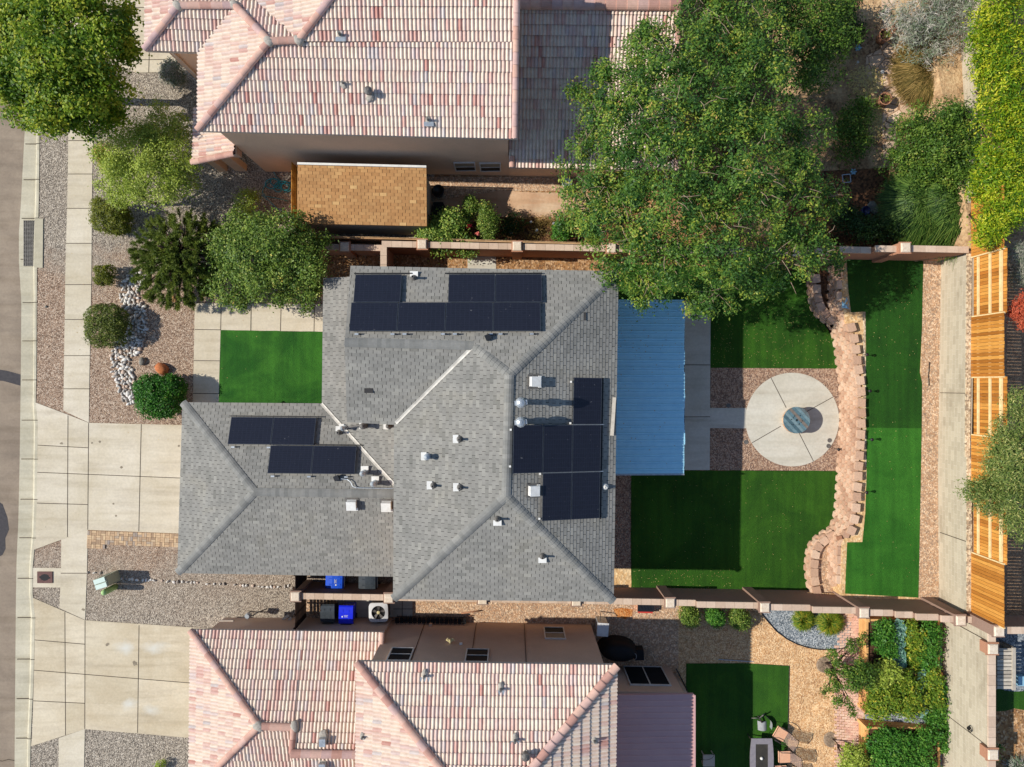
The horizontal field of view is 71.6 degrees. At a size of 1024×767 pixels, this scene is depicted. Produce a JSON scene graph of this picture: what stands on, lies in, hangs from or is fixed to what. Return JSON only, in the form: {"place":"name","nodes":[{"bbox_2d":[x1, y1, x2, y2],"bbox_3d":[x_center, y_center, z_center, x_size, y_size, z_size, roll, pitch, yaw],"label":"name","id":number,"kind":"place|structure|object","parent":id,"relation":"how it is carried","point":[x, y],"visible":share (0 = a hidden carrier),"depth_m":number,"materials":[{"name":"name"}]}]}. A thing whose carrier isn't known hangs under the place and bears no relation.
{"place":"outdoors","nodes":[
{"label":"outdoors","id":0,"kind":"place"},
{"bbox_2d":[0,42,24,766],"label":"street","id":1,"kind":"structure","parent":0,"point":[11,153],"depth_m":32.13,"materials":[{"name":"asphalt"}]},
{"bbox_2d":[15,24,39,766],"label":"kerb","id":2,"kind":"structure","parent":1,"relation":"on","point":[25,637],"depth_m":32.12,"materials":[{"name":"concrete"}]},
{"bbox_2d":[23,218,43,267],"bbox_3d":[-21.594,-6.328,32.053,0.954,0.165,2.239,0,90,0],"label":"drain grate","id":3,"kind":"object","parent":2,"relation":"in","point":[32,240],"visible":1,"depth_m":32.07,"materials":[{"name":"metal"}]},
{"bbox_2d":[59,729,84,766],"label":"sidewalk","id":4,"kind":"structure","parent":0,"point":[71,750],"depth_m":31.99,"materials":[{"name":"concrete"}]},
{"bbox_2d":[59,530,87,619],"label":"sidewalk","id":5,"kind":"structure","parent":0,"point":[73,582],"depth_m":31.99,"materials":[{"name":"concrete"}]},
{"bbox_2d":[63,21,92,421],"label":"sidewalk","id":6,"kind":"structure","parent":0,"point":[77,302],"depth_m":31.99,"materials":[{"name":"concrete"}]},
{"bbox_2d":[33,403,181,549],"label":"driveway","id":7,"kind":"structure","parent":0,"point":[83,483],"depth_m":31.98,"materials":[{"name":"concrete"}]},
{"bbox_2d":[31,598,207,745],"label":"driveway","id":8,"kind":"structure","parent":0,"point":[85,677],"depth_m":31.98,"materials":[{"name":"concrete"}]},
{"bbox_2d":[72,0,176,72],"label":"driveway","id":9,"kind":"structure","parent":0,"point":[150,63],"depth_m":31.98,"materials":[{"name":"concrete"}]},
{"bbox_2d":[30,13,433,766],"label":"front yard gravel","id":10,"kind":"structure","parent":0,"point":[200,603],"depth_m":32.00,"materials":[{"name":"gravel"}]},
{"bbox_2d":[0,0,152,150],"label":"maple tree","id":11,"kind":"object","parent":10,"relation":"on","point":[57,75],"visible":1,"depth_m":26.38,"materials":[{"name":"green plant"}]},
{"bbox_2d":[82,302,132,348],"bbox_3d":[-17.887,-2.555,31.320,2.079,1.402,2.096,0,90,0],"label":"clipped bush","id":12,"kind":"object","parent":10,"relation":"on","point":[110,324],"visible":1,"depth_m":30.98,"materials":[{"name":"green plant"}]},
{"bbox_2d":[86,196,136,238],"bbox_3d":[-17.713,-7.357,31.271,2.025,1.473,1.945,0,90,0],"label":"juniper bush","id":13,"kind":"object","parent":10,"relation":"on","point":[111,222],"visible":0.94,"depth_m":30.95,"materials":[{"name":"green plant"}]},
{"bbox_2d":[88,530,177,540],"bbox_3d":[-17.063,6.904,31.994,4.143,0.001,0.607,0,90,0],"label":"paver base","id":14,"kind":"object","parent":10,"relation":"on","point":[126,531],"visible":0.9,"depth_m":31.99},
{"bbox_2d":[87,531,178,548],"bbox_3d":[-16.972,7.036,31.975,4.334,0.040,0.815,0,90,0],"label":"paver strip","id":15,"kind":"object","parent":14,"relation":"on","point":[96,540],"visible":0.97,"depth_m":31.95,"materials":[{"name":"brick"}]},
{"bbox_2d":[86,94,204,214],"bbox_3d":[-15.334,-9.469,30.087,5.352,3.836,4.857,0,90,0],"label":"tree","id":16,"kind":"object","parent":10,"relation":"on","point":[155,140],"visible":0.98,"depth_m":29.04,"materials":[{"name":"green plant"}]},
{"bbox_2d":[130,373,188,420],"bbox_3d":[-15.476,0.571,31.198,2.407,1.617,2.138,0,90,0],"label":"clipped bush","id":17,"kind":"object","parent":10,"relation":"on","point":[171,390],"visible":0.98,"depth_m":30.78,"materials":[{"name":"green plant"}]},
{"bbox_2d":[127,208,227,311],"bbox_3d":[-14.382,-5.399,30.270,4.890,3.470,4.648,0,90,0],"label":"pine tree","id":18,"kind":"object","parent":10,"relation":"on","point":[175,257],"visible":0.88,"depth_m":29.84,"materials":[{"name":"green plant"}]},
{"bbox_2d":[198,203,338,316],"bbox_3d":[-10.148,-5.104,30.000,5.977,4.019,4.619,0,90,0],"label":"tree","id":19,"kind":"object","parent":10,"relation":"on","point":[278,253],"visible":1,"depth_m":28.88,"materials":[{"name":"green plant"}]},
{"bbox_2d":[297,162,432,234],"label":"shed","id":20,"kind":"structure","parent":10,"relation":"on","point":[349,198],"depth_m":29.48,"materials":[{"name":"brown"}]},
{"bbox_2d":[175,266,619,603],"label":"house","id":21,"kind":"structure","parent":10,"relation":"on","point":[434,497],"depth_m":26.55,"materials":[{"name":"grey"}]},
{"bbox_2d":[228,417,273,444],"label":"solar panel","id":22,"kind":"object","parent":21,"relation":"attached to","point":[250,430],"visible":1,"depth_m":28.85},
{"bbox_2d":[267,445,313,473],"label":"solar panel","id":23,"kind":"object","parent":21,"relation":"attached to","point":[290,459],"visible":1,"depth_m":28.47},
{"bbox_2d":[271,417,315,444],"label":"solar panel","id":24,"kind":"object","parent":21,"relation":"attached to","point":[293,431],"visible":1,"depth_m":28.84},
{"bbox_2d":[311,446,356,473],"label":"solar panel","id":25,"kind":"object","parent":21,"relation":"attached to","point":[334,460],"visible":1,"depth_m":28.47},
{"bbox_2d":[349,302,397,330],"bbox_3d":[-5.052,-2.441,25.966,1.722,0.036,1.134,0,71,0],"label":"solar panel","id":26,"kind":"object","parent":21,"relation":"attached to","point":[373,316],"visible":1,"depth_m":25.95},
{"bbox_2d":[353,274,401,301],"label":"solar panel","id":27,"kind":"object","parent":21,"relation":"attached to","point":[377,288],"visible":1,"depth_m":26.34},
{"bbox_2d":[397,302,445,330],"bbox_3d":[-3.308,-2.443,25.966,1.722,0.036,1.134,0,71,0],"label":"solar panel","id":28,"kind":"object","parent":21,"relation":"attached to","point":[421,316],"visible":1,"depth_m":25.95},
{"bbox_2d":[445,302,492,330],"bbox_3d":[-1.564,-2.445,25.966,1.722,0.036,1.134,0,71,0],"label":"solar panel","id":29,"kind":"object","parent":21,"relation":"attached to","point":[469,316],"visible":1,"depth_m":25.95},
{"bbox_2d":[448,274,494,301],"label":"solar panel","id":30,"kind":"object","parent":21,"relation":"attached to","point":[471,288],"visible":1,"depth_m":26.33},
{"bbox_2d":[493,302,540,330],"bbox_3d":[0.180,-2.446,25.966,1.722,0.035,1.134,0,70,0],"label":"solar panel","id":31,"kind":"object","parent":21,"relation":"attached to","point":[516,316],"visible":1,"depth_m":25.95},
{"bbox_2d":[495,274,541,301],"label":"solar panel","id":32,"kind":"object","parent":21,"relation":"attached to","point":[518,287],"visible":1,"depth_m":26.33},
{"bbox_2d":[513,425,542,473],"bbox_3d":[0.575,2.353,25.464,1.134,0.035,1.722,1,90,-19],"label":"solar panel","id":33,"kind":"object","parent":21,"relation":"attached to","point":[527,448],"visible":1,"depth_m":25.45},
{"bbox_2d":[542,472,571,520],"bbox_3d":[1.636,4.115,25.845,1.134,0.036,1.722,1,90,-19],"label":"solar panel","id":34,"kind":"object","parent":21,"relation":"attached to","point":[556,495],"visible":1,"depth_m":25.83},
{"bbox_2d":[543,425,572,472],"bbox_3d":[1.666,2.372,25.845,1.134,0.036,1.722,1,90,-19],"label":"solar panel","id":35,"kind":"object","parent":21,"relation":"attached to","point":[557,448],"visible":1,"depth_m":25.83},
{"bbox_2d":[571,472,599,519],"bbox_3d":[2.727,4.134,26.225,1.134,0.035,1.722,1,90,-19],"label":"solar panel","id":36,"kind":"object","parent":21,"relation":"attached to","point":[585,502],"visible":1,"depth_m":26.21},
{"bbox_2d":[572,425,600,471],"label":"solar panel","id":37,"kind":"object","parent":21,"relation":"attached to","point":[586,449],"visible":1,"depth_m":26.21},
{"bbox_2d":[573,377,601,423],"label":"solar panel","id":38,"kind":"object","parent":21,"relation":"attached to","point":[587,397],"visible":1,"depth_m":26.21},
{"bbox_2d":[141,0,680,177],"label":"house","id":39,"kind":"structure","parent":10,"relation":"on","point":[454,87],"depth_m":25.93,"materials":[{"name":"tile"}]},
{"bbox_2d":[187,618,683,766],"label":"house","id":40,"kind":"structure","parent":10,"relation":"on","point":[307,692],"depth_m":28.06,"materials":[{"name":"tile"}]},
{"bbox_2d":[623,665,670,685],"bbox_3d":[5.850,12.723,30.940,1.750,1.980,0.060,1,90,0],"label":"window","id":41,"kind":"structure","parent":40,"relation":"in","point":[636,675],"depth_m":30.85,"materials":[{"name":"black glass"}]},
{"bbox_2d":[616,673,695,766],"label":"patio cover","id":42,"kind":"object","parent":40,"relation":"attached to","point":[656,729],"visible":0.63,"depth_m":29.24,"materials":[{"name":"purple metal"}]},
{"bbox_2d":[290,579,971,625],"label":"boundary wall","id":43,"kind":"structure","parent":10,"relation":"on","point":[922,608],"depth_m":30.20,"materials":[{"name":"concrete"}]},
{"bbox_2d":[193,303,322,402],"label":"front walk","id":44,"kind":"structure","parent":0,"point":[211,322],"depth_m":31.99,"materials":[{"name":"concrete"}]},
{"bbox_2d":[219,330,322,402],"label":"front lawn","id":45,"kind":"structure","parent":0,"point":[274,367],"depth_m":31.98,"materials":[{"name":"plant"}]},
{"bbox_2d":[315,255,610,296],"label":"side dirt","id":46,"kind":"structure","parent":0,"point":[340,265],"depth_m":32.00,"materials":[{"name":"brown soil"}]},
{"bbox_2d":[306,599,677,674],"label":"side gravel","id":47,"kind":"structure","parent":0,"point":[654,634],"depth_m":32.00,"materials":[{"name":"gravel"}]},
{"bbox_2d":[597,635,643,661],"bbox_3d":[4.838,11.791,31.435,1.998,1.130,0.889,3,90,0],"label":"barbecue grill","id":48,"kind":"object","parent":47,"relation":"on","point":[617,648],"visible":0.98,"depth_m":31.06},
{"bbox_2d":[434,190,618,217],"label":"flagstone path","id":49,"kind":"structure","parent":0,"point":[532,204],"depth_m":31.99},
{"bbox_2d":[434,0,744,470],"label":"side yard ground","id":50,"kind":"structure","parent":0,"point":[473,219],"depth_m":32.01,"materials":[{"name":"brown stone"}]},
{"bbox_2d":[428,177,590,199],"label":"house edge gravel","id":51,"kind":"structure","parent":50,"relation":"on","point":[453,187],"depth_m":32.00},
{"bbox_2d":[451,217,724,245],"bbox_3d":[3.500,-6.650,32.000,13.800,0.001,1.900,0,90,0],"label":"mulch bed","id":52,"kind":"object","parent":50,"relation":"on","point":[473,230],"visible":0.17,"depth_m":32.00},
{"bbox_2d":[411,205,479,263],"bbox_3d":[-2.831,-6.394,30.843,3.066,2.321,2.519,0,90,0],"label":"rose bush","id":53,"kind":"object","parent":52,"relation":"on","point":[441,226],"visible":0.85,"depth_m":30.30,"materials":[{"name":"green plant"}]},
{"bbox_2d":[475,199,501,242],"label":"shrub","id":54,"kind":"object","parent":52,"relation":"on","point":[488,219],"visible":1,"depth_m":30.40,"materials":[{"name":"green plant"}]},
{"bbox_2d":[312,235,851,248],"bbox_3d":[2.604,-6.001,30.812,23.218,2.376,0.075,1,90,0],"label":"wooden fence","id":55,"kind":"object","parent":52,"relation":"on","point":[365,240],"visible":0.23,"depth_m":30.36,"materials":[{"name":"brown wood"}]},
{"bbox_2d":[380,239,968,266],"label":"boundary wall","id":56,"kind":"structure","parent":50,"relation":"on","point":[519,250],"depth_m":30.05,"materials":[{"name":"concrete"}]},
{"bbox_2d":[614,475,630,568],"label":"house side dirt","id":57,"kind":"structure","parent":0,"point":[622,552],"depth_m":32.00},
{"bbox_2d":[646,6,744,245],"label":"dirt under tree","id":58,"kind":"structure","parent":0,"point":[716,152],"depth_m":32.00,"materials":[{"name":"brown soil"}]},
{"bbox_2d":[549,0,853,324],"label":"locust tree","id":59,"kind":"object","parent":58,"relation":"on","point":[729,111],"visible":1,"depth_m":25.29,"materials":[{"name":"green plant"}]},
{"bbox_2d":[684,300,710,469],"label":"patio","id":60,"kind":"structure","parent":0,"point":[697,397],"depth_m":31.99,"materials":[{"name":"concrete"}]},
{"bbox_2d":[615,300,684,474],"bbox_3d":[5.356,0.163,30.585,3.597,2.800,7.245,0,90,0],"label":"patio cover","id":61,"kind":"object","parent":60,"relation":"on","point":[646,387],"visible":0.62,"depth_m":29.29,"materials":[{"name":"metal"}]},
{"bbox_2d":[678,606,744,688],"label":"tan gravel yard","id":62,"kind":"structure","parent":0,"point":[704,642],"depth_m":32.00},
{"bbox_2d":[614,264,837,368],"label":"lawn","id":63,"kind":"structure","parent":0,"point":[797,335],"depth_m":31.98,"materials":[{"name":"plant"}]},
{"bbox_2d":[710,408,745,427],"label":"link path","id":64,"kind":"structure","parent":0,"point":[727,417],"depth_m":31.99,"materials":[{"name":"concrete"}]},
{"bbox_2d":[631,470,837,589],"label":"lawn","id":65,"kind":"structure","parent":0,"point":[767,515],"depth_m":31.98,"materials":[{"name":"plant"}]},
{"bbox_2d":[686,663,788,766],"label":"lawn","id":66,"kind":"structure","parent":0,"point":[733,700],"depth_m":31.98,"materials":[{"name":"plant"}]},
{"bbox_2d":[747,733,773,766],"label":"patio table","id":67,"kind":"object","parent":66,"relation":"on","point":[761,747],"visible":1,"depth_m":31.28,"materials":[{"name":"grey stone"}]},
{"bbox_2d":[710,368,840,470],"bbox_3d":[11.925,1.614,31.994,6.030,0.001,4.653,0,90,0],"label":"pink gravel bed","id":68,"kind":"object","parent":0,"point":[734,388],"visible":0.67,"depth_m":31.99,"materials":[{"name":"gravel"}]},
{"bbox_2d":[745,373,838,465],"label":"fire circle slab","id":69,"kind":"structure","parent":68,"relation":"on","point":[770,403],"depth_m":31.98,"materials":[{"name":"concrete"}]},
{"bbox_2d":[803,265,865,593],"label":"block retaining wall","id":70,"kind":"structure","parent":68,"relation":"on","point":[851,381],"depth_m":31.25,"materials":[{"name":"stone"}]},
{"bbox_2d":[781,168,892,247],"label":"shaded garden ground","id":71,"kind":"structure","parent":0,"point":[864,184],"depth_m":31.17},
{"bbox_2d":[826,197,910,246],"bbox_3d":[14.966,-6.659,30.124,3.587,2.150,2.102,27,90,0],"label":"shrub","id":72,"kind":"object","parent":71,"relation":"on","point":[872,230],"visible":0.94,"depth_m":29.79,"materials":[{"name":"green plant"}]},
{"bbox_2d":[745,592,937,766],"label":"patio","id":73,"kind":"structure","parent":0,"point":[811,716],"depth_m":31.60,"materials":[{"name":"gravel"}]},
{"bbox_2d":[762,610,850,648],"bbox_3d":[12.977,10.787,31.534,4.005,0.744,1.939,0,90,0],"label":"grey gravel bed","id":74,"kind":"object","parent":73,"relation":"on","point":[779,621],"visible":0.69,"depth_m":31.56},
{"bbox_2d":[816,657,831,672],"bbox_3d":[13.828,12.437,31.354,0.759,0.084,0.720,0,90,0],"label":"twig ring","id":75,"kind":"object","parent":73,"relation":"on","point":[821,666],"visible":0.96,"depth_m":31.36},
{"bbox_2d":[819,631,880,720],"bbox_3d":[14.091,12.266,30.111,2.349,2.540,3.905,0,90,0],"label":"fruit tree","id":76,"kind":"object","parent":75,"relation":"on","point":[856,676],"visible":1,"depth_m":29.59,"materials":[{"name":"green plant"}]},
{"bbox_2d":[823,732,836,747],"bbox_3d":[14.103,15.714,31.294,0.720,0.094,0.720,0,90,0],"label":"twig ring","id":77,"kind":"object","parent":73,"relation":"on","point":[828,740],"visible":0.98,"depth_m":31.31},
{"bbox_2d":[832,739,871,766],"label":"fruit tree","id":78,"kind":"object","parent":77,"relation":"on","point":[854,755],"visible":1,"depth_m":30.01,"materials":[{"name":"green plant"}]},
{"bbox_2d":[858,718,939,766],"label":"raised bed","id":79,"kind":"object","parent":73,"relation":"on","point":[863,724],"visible":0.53,"depth_m":30.46,"materials":[{"name":"brown wood"}]},
{"bbox_2d":[862,721,949,766],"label":"leafy crop","id":80,"kind":"object","parent":79,"relation":"in","point":[888,752],"visible":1,"depth_m":29.90,"materials":[{"name":"green plant"}]},
{"bbox_2d":[859,616,939,670],"bbox_3d":[16.734,11.174,30.730,3.193,0.800,2.228,0,90,0],"label":"raised bed","id":81,"kind":"object","parent":73,"relation":"on","point":[867,652],"visible":0.12,"depth_m":30.46,"materials":[{"name":"brown wood"}]},
{"bbox_2d":[862,655,905,692],"bbox_3d":[15.507,12.156,29.887,1.751,1.272,1.287,-23,90,0],"label":"leafy plant","id":82,"kind":"object","parent":81,"relation":"on","point":[890,668],"visible":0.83,"depth_m":29.62,"materials":[{"name":"green plant"}]},
{"bbox_2d":[868,616,902,660],"bbox_3d":[15.838,10.799,30.206,1.426,1.023,2.045,0,90,0],"label":"leafy crop","id":83,"kind":"object","parent":81,"relation":"on","point":[884,638],"visible":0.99,"depth_m":30.01,"materials":[{"name":"green plant"}]},
{"bbox_2d":[902,618,928,670],"bbox_3d":[17.041,11.088,30.199,1.292,1.173,2.449,0,90,0],"label":"leafy crop","id":84,"kind":"object","parent":81,"relation":"in","point":[913,631],"visible":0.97,"depth_m":30.03,"materials":[{"name":"green plant"}]},
{"bbox_2d":[915,620,947,678],"bbox_3d":[17.723,11.153,30.196,1.608,1.119,2.793,0,90,0],"label":"leafy crop","id":85,"kind":"object","parent":81,"relation":"in","point":[933,640],"visible":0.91,"depth_m":30.02,"materials":[{"name":"green plant"}]},
{"bbox_2d":[857,670,942,713],"bbox_3d":[16.765,13.245,30.730,3.277,0.800,1.768,0,90,0],"label":"raised bed","id":86,"kind":"object","parent":73,"relation":"on","point":[862,697],"visible":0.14,"depth_m":30.60,"materials":[{"name":"brown wood"}]},
{"bbox_2d":[860,658,950,725],"bbox_3d":[16.620,13.054,30.091,3.628,1.455,2.882,0,90,0],"label":"vine tangle","id":87,"kind":"object","parent":86,"relation":"on","point":[882,702],"visible":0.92,"depth_m":29.87,"materials":[{"name":"green plant"}]},
{"bbox_2d":[942,622,998,766],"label":"concrete path","id":88,"kind":"structure","parent":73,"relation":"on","point":[969,661],"depth_m":28.77,"materials":[{"name":"concrete"}]},
{"bbox_2d":[834,613,860,766],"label":"brick path pavers","id":89,"kind":"object","parent":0,"point":[844,736],"visible":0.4,"depth_m":31.19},
{"bbox_2d":[745,0,973,265],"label":"slope","id":90,"kind":"structure","parent":0,"point":[947,83],"depth_m":31.11,"materials":[{"name":"soil"}]},
{"bbox_2d":[749,0,872,107],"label":"tree","id":91,"kind":"object","parent":90,"relation":"on","point":[831,23],"visible":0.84,"depth_m":28.31,"materials":[{"name":"green plant"}]},
{"bbox_2d":[822,91,880,171],"bbox_3d":[14.645,-10.939,30.516,2.538,1.994,3.758,0,90,0],"label":"shrub","id":92,"kind":"object","parent":90,"relation":"on","point":[856,123],"visible":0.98,"depth_m":30.29,"materials":[{"name":"green plant"}]},
{"bbox_2d":[846,61,890,142],"bbox_3d":[17.092,-12.730,30.918,4.631,0.555,3.441,-20,90,0],"label":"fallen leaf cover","id":93,"kind":"object","parent":90,"relation":"on","point":[871,89],"visible":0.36,"depth_m":30.98,"materials":[{"name":"brown plant"}]},
{"bbox_2d":[874,158,955,245],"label":"ornamental grass","id":94,"kind":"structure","parent":90,"relation":"on","point":[899,200],"depth_m":29.56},
{"bbox_2d":[883,31,955,114],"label":"ornamental grass","id":95,"kind":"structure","parent":90,"relation":"on","point":[914,80],"depth_m":30.22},
{"bbox_2d":[877,0,983,70],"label":"shrub","id":96,"kind":"object","parent":90,"relation":"on","point":[904,22],"visible":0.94,"depth_m":29.58,"materials":[{"name":"grey plant"}]},
{"bbox_2d":[873,93,996,209],"bbox_3d":[17.992,-9.421,29.449,5.320,2.524,5.209,0,90,0],"label":"shrub","id":97,"kind":"object","parent":90,"relation":"on","point":[932,142],"visible":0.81,"depth_m":29.17,"materials":[{"name":"green plant"}]},
{"bbox_2d":[914,153,976,265],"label":"ornamental grass","id":98,"kind":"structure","parent":90,"relation":"on","point":[950,231],"depth_m":29.40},
{"bbox_2d":[962,149,1023,250],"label":"yellow shrub","id":99,"kind":"object","parent":90,"relation":"on","point":[1011,215],"visible":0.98,"depth_m":27.09,"materials":[{"name":"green plant"}]},
{"bbox_2d":[833,259,921,598],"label":"terrace ground","id":100,"kind":"structure","parent":0,"point":[856,318],"depth_m":30.90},
{"bbox_2d":[845,428,921,597],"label":"terrace lawn","id":101,"kind":"structure","parent":100,"relation":"on","point":[882,558],"depth_m":30.88,"materials":[{"name":"plant"}]},
{"bbox_2d":[847,259,922,427],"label":"terrace lawn","id":102,"kind":"structure","parent":100,"relation":"on","point":[888,291],"depth_m":30.88,"materials":[{"name":"plant"}]},
{"bbox_2d":[918,260,940,599],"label":"terrace gravel","id":103,"kind":"structure","parent":100,"relation":"on","point":[928,566],"depth_m":30.89,"materials":[{"name":"gravel"}]},
{"bbox_2d":[938,0,980,612],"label":"concrete path","id":104,"kind":"structure","parent":100,"relation":"on","point":[955,426],"depth_m":29.73,"materials":[{"name":"concrete"}]},
{"bbox_2d":[971,185,1007,628],"bbox_3d":[18.755,0.875,27.958,0.130,1.985,16.939,0,90,0],"label":"wooden fence","id":105,"kind":"object","parent":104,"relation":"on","point":[992,381],"visible":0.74,"depth_m":27.91,"materials":[{"name":"brown wood"}]},
{"bbox_2d":[865,0,914,163],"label":"garden path","id":106,"kind":"structure","parent":0,"point":[879,58],"depth_m":30.91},
{"bbox_2d":[972,0,1023,614],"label":"lot ground","id":107,"kind":"structure","parent":0,"point":[1013,351],"depth_m":28.95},
{"bbox_2d":[953,383,1023,548],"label":"cedar tree","id":108,"kind":"object","parent":107,"relation":"on","point":[1005,456],"visible":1,"depth_m":26.45,"materials":[{"name":"green plant"}]},
{"bbox_2d":[964,611,1023,636],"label":"boundary wall","id":109,"kind":"structure","parent":107,"relation":"on","point":[1014,624],"depth_m":27.77,"materials":[{"name":"concrete"}]},
{"bbox_2d":[996,634,1023,691],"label":"lot ground","id":110,"kind":"structure","parent":0,"point":[1016,641],"depth_m":28.95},
{"bbox_2d":[996,641,1015,689],"bbox_3d":[19.651,11.318,28.545,0.775,0.810,1.691,0,90,0],"label":"slatted bench","id":111,"kind":"object","parent":110,"relation":"on","point":[1006,659],"visible":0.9,"depth_m":28.18,"materials":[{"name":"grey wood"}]},
{"bbox_2d":[996,708,1023,766],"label":"dry grass","id":112,"kind":"structure","parent":110,"relation":"on","point":[1010,729],"depth_m":28.94,"materials":[{"name":"plant"}]},
{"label":"yellow leaf ground","id":113,"kind":"structure","parent":0,"visible":0},
{"bbox_2d":[961,0,1023,183],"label":"yellow shrub","id":114,"kind":"object","parent":113,"relation":"on","point":[1006,35],"visible":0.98,"depth_m":27.31,"materials":[{"name":"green plant"}]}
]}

